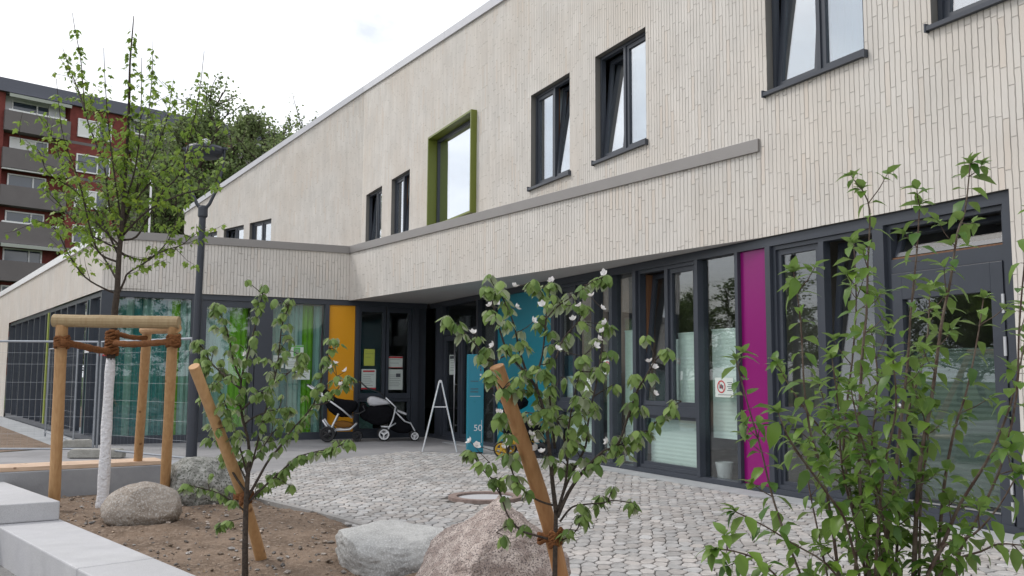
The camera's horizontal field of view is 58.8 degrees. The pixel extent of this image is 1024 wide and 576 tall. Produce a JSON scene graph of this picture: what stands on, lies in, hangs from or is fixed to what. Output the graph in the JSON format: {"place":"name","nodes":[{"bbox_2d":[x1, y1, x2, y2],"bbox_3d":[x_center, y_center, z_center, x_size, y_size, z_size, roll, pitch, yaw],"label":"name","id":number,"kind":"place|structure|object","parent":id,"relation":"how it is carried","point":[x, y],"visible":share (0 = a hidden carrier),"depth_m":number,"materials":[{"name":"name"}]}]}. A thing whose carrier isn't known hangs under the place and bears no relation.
{"place":"outdoors","nodes":[
{"label":"outdoors","id":0,"kind":"place"},
{"bbox_2d":[0,565,15,575],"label":"paving","id":1,"kind":"structure","parent":0,"point":[4,571],"depth_m":7.88,"materials":[{"name":"grey concrete"}]},
{"bbox_2d":[0,519,153,575],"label":"concrete block","id":2,"kind":"structure","parent":1,"relation":"on","point":[59,547],"depth_m":7.51,"materials":[{"name":"grey concrete"}]},
{"bbox_2d":[77,559,194,575],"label":"concrete block","id":3,"kind":"structure","parent":1,"relation":"on","point":[151,567],"depth_m":6.50,"materials":[{"name":"grey concrete"}]},
{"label":"concrete block","id":4,"kind":"object","parent":1,"relation":"on","visible":0},
{"bbox_2d":[0,482,59,523],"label":"concrete block","id":5,"kind":"structure","parent":4,"relation":"on","point":[19,505],"depth_m":8.66,"materials":[{"name":"grey concrete"}]},
{"bbox_2d":[3,397,456,451],"bbox_3d":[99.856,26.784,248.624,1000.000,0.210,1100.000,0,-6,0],"label":"terrain","id":6,"kind":"structure","parent":0,"point":[427,417],"depth_m":32.48,"materials":[{"name":"grey"}]},
{"bbox_2d":[0,426,50,451],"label":"soil strip","id":7,"kind":"object","parent":6,"relation":"on","point":[13,439],"depth_m":19.39,"materials":[{"name":"brown soil"}]},
{"bbox_2d":[0,417,71,444],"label":"path strip","id":8,"kind":"object","parent":6,"relation":"on","point":[37,433],"visible":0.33,"depth_m":23.39,"materials":[{"name":"grey concrete"}]},
{"bbox_2d":[44,348,78,439],"bbox_3d":[-9.622,2.250,19.367,0.041,1.999,3.471,4,-7,-35],"label":"fence","id":9,"kind":"object","parent":8,"relation":"on","point":[74,395],"visible":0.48,"depth_m":18.60,"materials":[{"name":"grey metal"}]},
{"bbox_2d":[58,172,157,232],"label":"deciduous tree","id":10,"kind":"object","parent":6,"relation":"on","point":[104,203],"visible":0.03,"depth_m":49.87,"materials":[{"name":"green plant"}]},
{"bbox_2d":[52,138,215,233],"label":"deciduous tree","id":11,"kind":"object","parent":6,"relation":"on","point":[153,215],"visible":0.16,"depth_m":41.06,"materials":[{"name":"green plant"}]},
{"bbox_2d":[0,77,277,394],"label":"apartment block","id":12,"kind":"structure","parent":6,"relation":"on","point":[26,252],"depth_m":69.30,"materials":[{"name":"red brick"}]},
{"bbox_2d":[0,285,8,291],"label":"window","id":13,"kind":"structure","parent":12,"relation":"in","point":[2,287],"depth_m":67.66,"materials":[{"name":"white"}]},
{"bbox_2d":[2,247,41,262],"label":"window","id":14,"kind":"structure","parent":12,"relation":"in","point":[11,254],"depth_m":68.71,"materials":[{"name":"white glass"}]},
{"bbox_2d":[4,210,43,222],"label":"window","id":15,"kind":"structure","parent":12,"relation":"in","point":[16,216],"depth_m":68.83,"materials":[{"name":"white glass"}]},
{"bbox_2d":[6,173,45,188],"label":"window","id":16,"kind":"structure","parent":12,"relation":"in","point":[12,179],"depth_m":69.18,"materials":[{"name":"white glass"}]},
{"bbox_2d":[9,136,47,152],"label":"window","id":17,"kind":"structure","parent":12,"relation":"in","point":[14,142],"depth_m":69.37,"materials":[{"name":"white"}]},
{"bbox_2d":[11,100,49,115],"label":"window","id":18,"kind":"structure","parent":12,"relation":"in","point":[28,107],"depth_m":69.78,"materials":[{"name":"white glass"}]},
{"bbox_2d":[71,224,96,242],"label":"window","id":19,"kind":"structure","parent":12,"relation":"in","point":[73,239],"depth_m":70.86,"materials":[{"name":"white glass"}]},
{"bbox_2d":[73,189,107,209],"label":"window","id":20,"kind":"structure","parent":12,"relation":"in","point":[94,193],"depth_m":71.99,"materials":[{"name":"white"}]},
{"bbox_2d":[75,153,109,175],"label":"window","id":21,"kind":"structure","parent":12,"relation":"in","point":[93,170],"depth_m":71.94,"materials":[{"name":"white glass"}]},
{"bbox_2d":[77,118,111,141],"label":"window","id":22,"kind":"structure","parent":12,"relation":"in","point":[82,131],"depth_m":71.84,"materials":[{"name":"white"}]},
{"bbox_2d":[133,124,165,136],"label":"window","id":23,"kind":"structure","parent":12,"relation":"in","point":[135,129],"depth_m":75.79,"materials":[{"name":"white glass"}]},
{"bbox_2d":[55,72,262,255],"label":"deciduous tree","id":24,"kind":"object","parent":6,"relation":"on","point":[234,154],"visible":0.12,"depth_m":46.00,"materials":[{"name":"green plant"}]},
{"bbox_2d":[111,110,209,221],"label":"deciduous tree","id":25,"kind":"object","parent":6,"relation":"on","point":[149,137],"visible":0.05,"depth_m":48.42,"materials":[{"name":"green plant"}]},
{"bbox_2d":[152,190,199,234],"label":"deciduous tree","id":26,"kind":"object","parent":6,"relation":"on","point":[181,216],"visible":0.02,"depth_m":40.27,"materials":[{"name":"green plant"}]},
{"bbox_2d":[129,104,252,230],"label":"deciduous tree","id":27,"kind":"object","parent":6,"relation":"on","point":[175,134],"visible":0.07,"depth_m":45.27,"materials":[{"name":"green plant"}]},
{"bbox_2d":[140,83,245,234],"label":"deciduous tree","id":28,"kind":"object","parent":6,"relation":"on","point":[207,117],"visible":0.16,"depth_m":43.23,"materials":[{"name":"green plant"}]},
{"bbox_2d":[153,137,241,208],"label":"deciduous tree","id":29,"kind":"object","parent":6,"relation":"on","point":[206,162],"visible":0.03,"depth_m":44.93,"materials":[{"name":"green plant"}]},
{"bbox_2d":[165,107,299,233],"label":"deciduous tree","id":30,"kind":"object","parent":6,"relation":"on","point":[288,119],"visible":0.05,"depth_m":52.10,"materials":[{"name":"green plant"}]},
{"bbox_2d":[223,115,291,168],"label":"deciduous tree","id":31,"kind":"object","parent":6,"relation":"on","point":[243,144],"visible":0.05,"depth_m":44.32,"materials":[{"name":"green plant"}]},
{"bbox_2d":[227,93,317,157],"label":"deciduous tree","id":32,"kind":"object","parent":6,"relation":"on","point":[261,126],"visible":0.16,"depth_m":47.30,"materials":[{"name":"green plant"}]},
{"bbox_2d":[259,120,308,151],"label":"deciduous tree","id":33,"kind":"object","parent":6,"relation":"on","point":[289,126],"visible":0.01,"depth_m":48.46,"materials":[{"name":"green plant"}]},
{"bbox_2d":[255,497,366,526],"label":"kerb","id":34,"kind":"structure","parent":6,"relation":"on","point":[281,505],"depth_m":9.50,"materials":[{"name":"concrete"}]},
{"bbox_2d":[0,0,1023,535],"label":"school building","id":35,"kind":"structure","parent":6,"relation":"on","point":[676,168],"depth_m":14.62,"materials":[{"name":"beige brick"}]},
{"bbox_2d":[148,180,151,232],"bbox_3d":[-13.742,0.244,34.135,0.074,8.900,0.074,3,-6,-22],"label":"mast","id":36,"kind":"object","parent":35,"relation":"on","point":[149,219],"depth_m":34.42,"materials":[{"name":"white metal"}]},
{"bbox_2d":[205,232,216,236],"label":"window","id":37,"kind":"structure","parent":35,"relation":"in","point":[214,234],"depth_m":34.51,"materials":[{"name":"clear glass"}]},
{"bbox_2d":[198,300,254,434],"bbox_3d":[-6.324,1.796,20.079,1.160,3.018,0.265,3,-6,-25],"label":"glass door","id":38,"kind":"structure","parent":35,"relation":"in","point":[237,311],"depth_m":20.19,"materials":[{"name":"green glass"}]},
{"bbox_2d":[226,226,243,238],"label":"window","id":39,"kind":"structure","parent":35,"relation":"in","point":[238,233],"depth_m":33.18,"materials":[{"name":"clear glass"}]},
{"bbox_2d":[252,220,270,240],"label":"window","id":40,"kind":"structure","parent":35,"relation":"in","point":[260,229],"depth_m":32.14,"materials":[{"name":"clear glass"}]},
{"bbox_2d":[273,355,283,367],"bbox_3d":[-5.266,1.659,20.479,0.240,0.280,0.004,3,-6,-25],"label":"notice","id":41,"kind":"object","parent":35,"relation":"attached to","point":[275,357],"visible":0.34,"depth_m":20.46,"materials":[{"name":"grey paper"}]},
{"bbox_2d":[285,358,295,368],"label":"notice","id":42,"kind":"object","parent":35,"relation":"attached to","point":[291,361],"visible":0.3,"depth_m":20.59,"materials":[{"name":"grey paper"}]},
{"bbox_2d":[290,345,303,356],"bbox_3d":[-4.894,1.435,20.677,0.300,0.270,0.006,3,-6,-25],"label":"notice","id":43,"kind":"object","parent":35,"relation":"attached to","point":[298,348],"visible":0.66,"depth_m":20.68,"materials":[{"name":"grey paper"}]},
{"bbox_2d":[296,370,309,379],"bbox_3d":[-4.762,1.974,20.689,0.320,0.220,0.004,3,-6,-25],"label":"notice","id":44,"kind":"object","parent":35,"relation":"attached to","point":[306,374],"visible":0.38,"depth_m":20.71,"materials":[{"name":"grey paper"}]},
{"bbox_2d":[361,369,375,388],"bbox_3d":[-3.366,2.142,21.336,0.350,0.470,0.006,3,-6,-25],"label":"notice","id":45,"kind":"object","parent":35,"relation":"attached to","point":[368,378],"visible":0.95,"depth_m":21.34,"materials":[{"name":"grey paper"}]},
{"bbox_2d":[364,349,374,365],"bbox_3d":[-3.358,1.634,21.388,0.260,0.390,0.006,3,-6,-25],"label":"notice","id":46,"kind":"object","parent":35,"relation":"attached to","point":[369,357],"visible":1,"depth_m":21.39,"materials":[{"name":"yellow paper"}]},
{"bbox_2d":[357,399,383,430],"bbox_3d":[-3.367,3.009,21.371,0.660,0.790,0.250,3,-6,-25],"label":"lower window","id":47,"kind":"structure","parent":35,"relation":"in","point":[362,425],"depth_m":21.36,"materials":[{"name":"black glass"}]},
{"bbox_2d":[358,306,385,398],"bbox_3d":[-3.325,1.521,21.446,0.660,2.168,0.110,3,-6,-25],"label":"window","id":48,"kind":"structure","parent":35,"relation":"in","point":[382,310],"depth_m":21.45,"materials":[{"name":"black glass"}]},
{"bbox_2d":[369,188,381,240],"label":"window","id":49,"kind":"structure","parent":35,"relation":"in","point":[375,229],"depth_m":26.90,"materials":[{"name":"clear glass"}]},
{"bbox_2d":[388,369,402,389],"bbox_3d":[-2.778,2.177,21.612,0.370,0.480,0.006,3,-6,-25],"label":"notice","id":50,"kind":"object","parent":35,"relation":"attached to","point":[395,379],"visible":1,"depth_m":21.61,"materials":[{"name":"grey paper"}]},
{"bbox_2d":[389,356,402,367],"bbox_3d":[-2.776,1.764,21.653,0.350,0.270,0.006,3,-6,-25],"label":"notice","id":51,"kind":"object","parent":35,"relation":"attached to","point":[395,361],"visible":1,"depth_m":21.66,"materials":[{"name":"grey paper"}]},
{"bbox_2d":[384,399,409,430],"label":"lower window","id":52,"kind":"structure","parent":35,"relation":"in","point":[399,403],"depth_m":21.70,"materials":[{"name":"black glass"}]},
{"bbox_2d":[384,307,411,398],"bbox_3d":[-2.728,1.552,21.727,0.620,2.168,0.110,3,-6,-25],"label":"window","id":53,"kind":"structure","parent":35,"relation":"in","point":[408,311],"depth_m":21.70,"materials":[{"name":"black glass"}]},
{"bbox_2d":[394,172,409,233],"bbox_3d":[-2.708,-2.131,24.471,0.450,1.820,1.482,3,-6,-26],"label":"window","id":54,"kind":"structure","parent":35,"relation":"in","point":[402,184],"depth_m":24.67,"materials":[{"name":"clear glass"}]},
{"bbox_2d":[426,109,476,225],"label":"box window","id":55,"kind":"structure","parent":35,"relation":"in","point":[452,150],"depth_m":21.29,"materials":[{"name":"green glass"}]},
{"bbox_2d":[443,335,460,437],"bbox_3d":[-1.382,2.251,20.657,0.188,2.340,0.980,3,-6,-26],"label":"entrance door","id":56,"kind":"structure","parent":35,"relation":"in","point":[446,338],"depth_m":20.90,"materials":[{"name":"black metal"}]},
{"bbox_2d":[449,355,455,374],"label":"notice","id":57,"kind":"object","parent":35,"relation":"attached to","point":[451,364],"visible":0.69,"depth_m":20.76,"materials":[{"name":"grey paper"}]},
{"bbox_2d":[460,333,475,438],"bbox_3d":[-0.949,2.166,19.772,0.188,2.340,0.940,3,-6,-26],"label":"entrance door","id":58,"kind":"structure","parent":35,"relation":"in","point":[463,343],"depth_m":20.10,"materials":[{"name":"black metal"}]},
{"bbox_2d":[527,76,570,191],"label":"window","id":59,"kind":"structure","parent":35,"relation":"in","point":[553,104],"depth_m":16.96,"materials":[{"name":"clear glass"}]},
{"bbox_2d":[556,280,607,458],"bbox_3d":[1.238,1.401,15.764,0.360,2.981,1.280,3,-6,-26],"label":"window","id":60,"kind":"structure","parent":35,"relation":"in","point":[580,347],"depth_m":15.95,"materials":[{"name":"clear glass"}]},
{"bbox_2d":[584,377,590,390],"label":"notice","id":61,"kind":"object","parent":35,"relation":"attached to","point":[586,387],"visible":0.29,"depth_m":15.29,"materials":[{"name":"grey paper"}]},
{"bbox_2d":[591,32,647,165],"bbox_3d":[1.864,-3.043,14.722,0.410,1.880,1.590,3,-6,-26],"label":"window","id":62,"kind":"structure","parent":35,"relation":"in","point":[626,60],"depth_m":14.76,"materials":[{"name":"clear glass"}]},
{"bbox_2d":[638,261,696,475],"bbox_3d":[2.462,1.170,13.368,0.450,2.981,1.460,3,-6,-26],"label":"window","id":63,"kind":"structure","parent":35,"relation":"in","point":[675,450],"depth_m":13.32,"materials":[{"name":"black glass"}]},
{"bbox_2d":[715,378,733,397],"bbox_3d":[2.836,1.331,12.155,0.006,0.260,0.370,3,-6,-26],"label":"notice","id":64,"kind":"object","parent":35,"relation":"attached to","point":[723,387],"visible":0.91,"depth_m":12.16,"materials":[{"name":"grey paper"}]},
{"bbox_2d":[715,461,733,479],"bbox_3d":[2.897,2.506,12.379,0.250,0.262,0.250,0,-6,0],"label":"plant pot","id":65,"kind":"object","parent":35,"relation":"in","point":[724,469],"visible":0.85,"depth_m":12.29,"materials":[{"name":"white plastic"}]},
{"bbox_2d":[761,0,867,97],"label":"window","id":66,"kind":"structure","parent":35,"relation":"in","point":[847,15],"depth_m":10.88,"materials":[{"name":"black glass"}]},
{"bbox_2d":[772,228,879,503],"bbox_3d":[3.847,0.906,10.629,0.530,2.981,1.620,3,-6,-26],"label":"window","id":67,"kind":"structure","parent":35,"relation":"in","point":[821,245],"depth_m":10.68,"materials":[{"name":"black glass"}]},
{"bbox_2d":[891,261,1015,525],"bbox_3d":[4.380,1.046,9.026,0.237,2.505,1.306,3,-6,-28],"label":"door","id":68,"kind":"structure","parent":35,"relation":"in","point":[989,276],"depth_m":8.93,"materials":[{"name":"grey glass"}]},
{"bbox_2d":[923,0,1007,33],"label":"window","id":69,"kind":"structure","parent":35,"relation":"in","point":[946,13],"depth_m":9.13,"materials":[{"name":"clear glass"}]},
{"bbox_2d":[59,495,416,575],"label":"soil bed","id":70,"kind":"object","parent":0,"point":[301,565],"visible":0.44,"depth_m":8.05,"materials":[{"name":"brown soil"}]},
{"bbox_2d":[48,314,181,500],"bbox_3d":[-4.496,1.440,10.232,1.241,2.154,2.747,3,-6,-23],"label":"wooden tripod","id":71,"kind":"object","parent":70,"relation":"on","point":[148,326],"visible":0.88,"depth_m":9.51,"materials":[{"name":"brown wood"}]},
{"bbox_2d":[5,13,227,507],"bbox_3d":[-4.387,-0.402,10.154,2.873,5.807,2.064,0,-6,0],"label":"maple tree","id":72,"kind":"object","parent":70,"relation":"on","point":[104,466],"visible":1,"depth_m":10.08,"materials":[{"name":"green plant"}]},
{"bbox_2d":[53,329,180,355],"bbox_3d":[-4.223,0.566,9.570,1.085,0.293,1.427,4,-7,-36],"label":"coir rope","id":73,"kind":"object","parent":72,"relation":"attached to","point":[172,340],"visible":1,"depth_m":9.59,"materials":[{"name":"brown fabric"}]},
{"bbox_2d":[100,481,181,525],"bbox_3d":[-3.536,2.099,8.684,0.741,0.491,0.614,0,-6,0],"label":"boulder","id":74,"kind":"object","parent":70,"relation":"on","point":[145,503],"visible":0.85,"depth_m":8.49,"materials":[{"name":"grey stone"}]},
{"bbox_2d":[170,456,244,505],"bbox_3d":[-3.408,2.223,10.201,0.863,0.656,0.882,5,-7,-38],"label":"boulder","id":75,"kind":"object","parent":70,"relation":"on","point":[195,471],"visible":0.41,"depth_m":9.85,"materials":[{"name":"grey stone"}]},
{"bbox_2d":[188,363,266,560],"bbox_3d":[-2.021,1.394,6.642,0.130,1.665,1.281,-1,-6,9],"label":"tree stake","id":76,"kind":"object","parent":70,"relation":"on","point":[215,421],"visible":0.76,"depth_m":6.46,"materials":[{"name":"brown wood"}]},
{"bbox_2d":[233,490,254,505],"bbox_3d":[-1.964,1.528,6.653,0.153,0.121,0.252,2,-6,-15],"label":"coir tie","id":77,"kind":"object","parent":76,"relation":"attached to","point":[239,497],"visible":0.52,"depth_m":6.56,"materials":[{"name":"fabric"}]},
{"bbox_2d":[59,494,414,575],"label":"pebbles","id":78,"kind":"object","parent":70,"relation":"on","point":[235,558],"visible":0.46,"depth_m":7.92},
{"bbox_2d":[178,279,357,575],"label":"quince sapling","id":79,"kind":"object","parent":70,"relation":"on","point":[217,310],"visible":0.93,"depth_m":6.55,"materials":[{"name":"green plant"}]},
{"bbox_2d":[335,520,444,575],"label":"boulder","id":80,"kind":"object","parent":70,"relation":"on","point":[388,548],"visible":0.69,"depth_m":6.44,"materials":[{"name":"stone"}]},
{"bbox_2d":[415,495,570,575],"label":"boulder","id":81,"kind":"object","parent":70,"relation":"on","point":[467,547],"visible":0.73,"depth_m":5.74,"materials":[{"name":"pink stone"}]},
{"bbox_2d":[490,363,568,575],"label":"tree stake","id":82,"kind":"object","parent":70,"relation":"on","point":[534,476],"visible":0.79,"depth_m":4.80,"materials":[{"name":"orange wood"}]},
{"bbox_2d":[537,527,564,548],"bbox_3d":[0.214,1.317,4.844,0.161,0.120,0.241,0,-6,0],"label":"coir tie","id":83,"kind":"object","parent":82,"relation":"attached to","point":[552,535],"visible":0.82,"depth_m":4.74,"materials":[{"name":"fabric"}]},
{"bbox_2d":[436,268,681,575],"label":"quince sapling","id":84,"kind":"object","parent":70,"relation":"on","point":[585,405],"visible":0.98,"depth_m":4.73,"materials":[{"name":"green plant"}]},
{"bbox_2d":[696,152,1023,575],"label":"dogwood shrub","id":85,"kind":"object","parent":70,"relation":"on","point":[883,560],"visible":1,"depth_m":3.13,"materials":[{"name":"green plant"}]},
{"bbox_2d":[0,0,488,136],"label":"sky","id":86,"kind":"structure","parent":0,"point":[320,52],"materials":[{"name":"white"}]},
{"bbox_2d":[0,436,493,472],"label":"pavement","id":87,"kind":"structure","parent":0,"point":[367,446],"depth_m":17.51,"materials":[{"name":"grey concrete"}]},
{"bbox_2d":[0,340,98,449],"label":"fence","id":88,"kind":"object","parent":87,"relation":"on","point":[96,380],"visible":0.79,"depth_m":16.06,"materials":[{"name":"grey metal"}]},
{"bbox_2d":[63,439,91,447],"bbox_3d":[-8.567,3.065,17.931,0.550,0.145,0.230,2,-6,-17],"label":"fence block","id":89,"kind":"object","parent":87,"relation":"on","point":[68,443],"depth_m":17.83,"materials":[{"name":"concrete"}]},
{"bbox_2d":[0,457,178,496],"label":"bench","id":90,"kind":"object","parent":87,"relation":"on","point":[79,478],"visible":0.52,"depth_m":10.78,"materials":[{"name":"concrete"}]},
{"bbox_2d":[67,448,125,457],"bbox_3d":[-7.165,2.850,15.692,0.900,0.145,0.230,1,-6,-7],"label":"fence block","id":91,"kind":"object","parent":87,"relation":"on","point":[84,453],"depth_m":15.57,"materials":[{"name":"concrete"}]},
{"bbox_2d":[95,337,191,458],"bbox_3d":[-6.205,1.859,15.243,2.876,1.999,0.042,-4,-7,38],"label":"fence","id":92,"kind":"object","parent":91,"relation":"on","point":[99,393],"visible":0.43,"depth_m":15.59,"materials":[{"name":"grey metal"}]},
{"bbox_2d":[183,139,227,456],"bbox_3d":[-4.901,0.244,14.243,0.578,5.270,0.578,5,-7,-39],"label":"street lamp","id":93,"kind":"object","parent":87,"relation":"on","point":[217,152],"visible":0.65,"depth_m":14.21,"materials":[{"name":"metal"}]},
{"bbox_2d":[306,384,364,441],"bbox_3d":[-3.884,2.743,20.045,1.300,1.254,0.678,1,-6,-8],"label":"stroller","id":94,"kind":"object","parent":87,"relation":"on","point":[337,407],"visible":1,"depth_m":19.86,"materials":[{"name":"black fabric"}]},
{"bbox_2d":[359,381,419,440],"bbox_3d":[-2.770,2.756,20.435,1.366,1.316,0.649,1,-6,-9],"label":"stroller","id":95,"kind":"object","parent":87,"relation":"on","point":[378,411],"visible":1,"depth_m":20.18,"materials":[{"name":"black fabric"}]},
{"bbox_2d":[422,380,456,451],"bbox_3d":[-1.383,2.446,17.443,0.689,1.363,0.468,1,-6,-6],"label":"folding stand","id":96,"kind":"object","parent":87,"relation":"on","point":[439,382],"visible":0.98,"depth_m":17.31,"materials":[{"name":"silver metal"}]},
{"bbox_2d":[466,354,483,453],"bbox_3d":[-0.695,2.169,17.057,0.300,1.840,0.244,1,-6,-8],"label":"info pylon","id":97,"kind":"object","parent":87,"relation":"on","point":[474,408],"visible":0.92,"depth_m":16.94,"materials":[{"name":"teal plastic"}]},
{"bbox_2d":[253,457,1016,575],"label":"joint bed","id":98,"kind":"object","parent":87,"relation":"on","point":[617,526],"visible":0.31,"depth_m":8.61,"materials":[{"name":"grey sand"}]},
{"bbox_2d":[448,491,521,503],"bbox_3d":[-0.313,2.449,10.600,0.870,0.054,0.870,0,-6,0],"label":"manhole cover","id":99,"kind":"object","parent":98,"relation":"on","point":[482,497],"visible":0.79,"depth_m":10.61,"materials":[{"name":"metal"}]},
{"bbox_2d":[245,451,1023,575],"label":"cobblestones","id":100,"kind":"structure","parent":98,"relation":"on","point":[336,478],"depth_m":9.57,"materials":[{"name":"stone"}]},
{"bbox_2d":[492,393,547,457],"bbox_3d":[0.190,2.450,16.279,1.046,1.137,0.633,-1,-6,14],"label":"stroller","id":101,"kind":"object","parent":100,"relation":"on","point":[523,403],"visible":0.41,"depth_m":16.04,"materials":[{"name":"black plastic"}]},
{"bbox_2d":[443,441,1023,543],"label":"gutter","id":102,"kind":"object","parent":87,"relation":"on","point":[1008,537],"visible":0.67,"depth_m":11.61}
]}

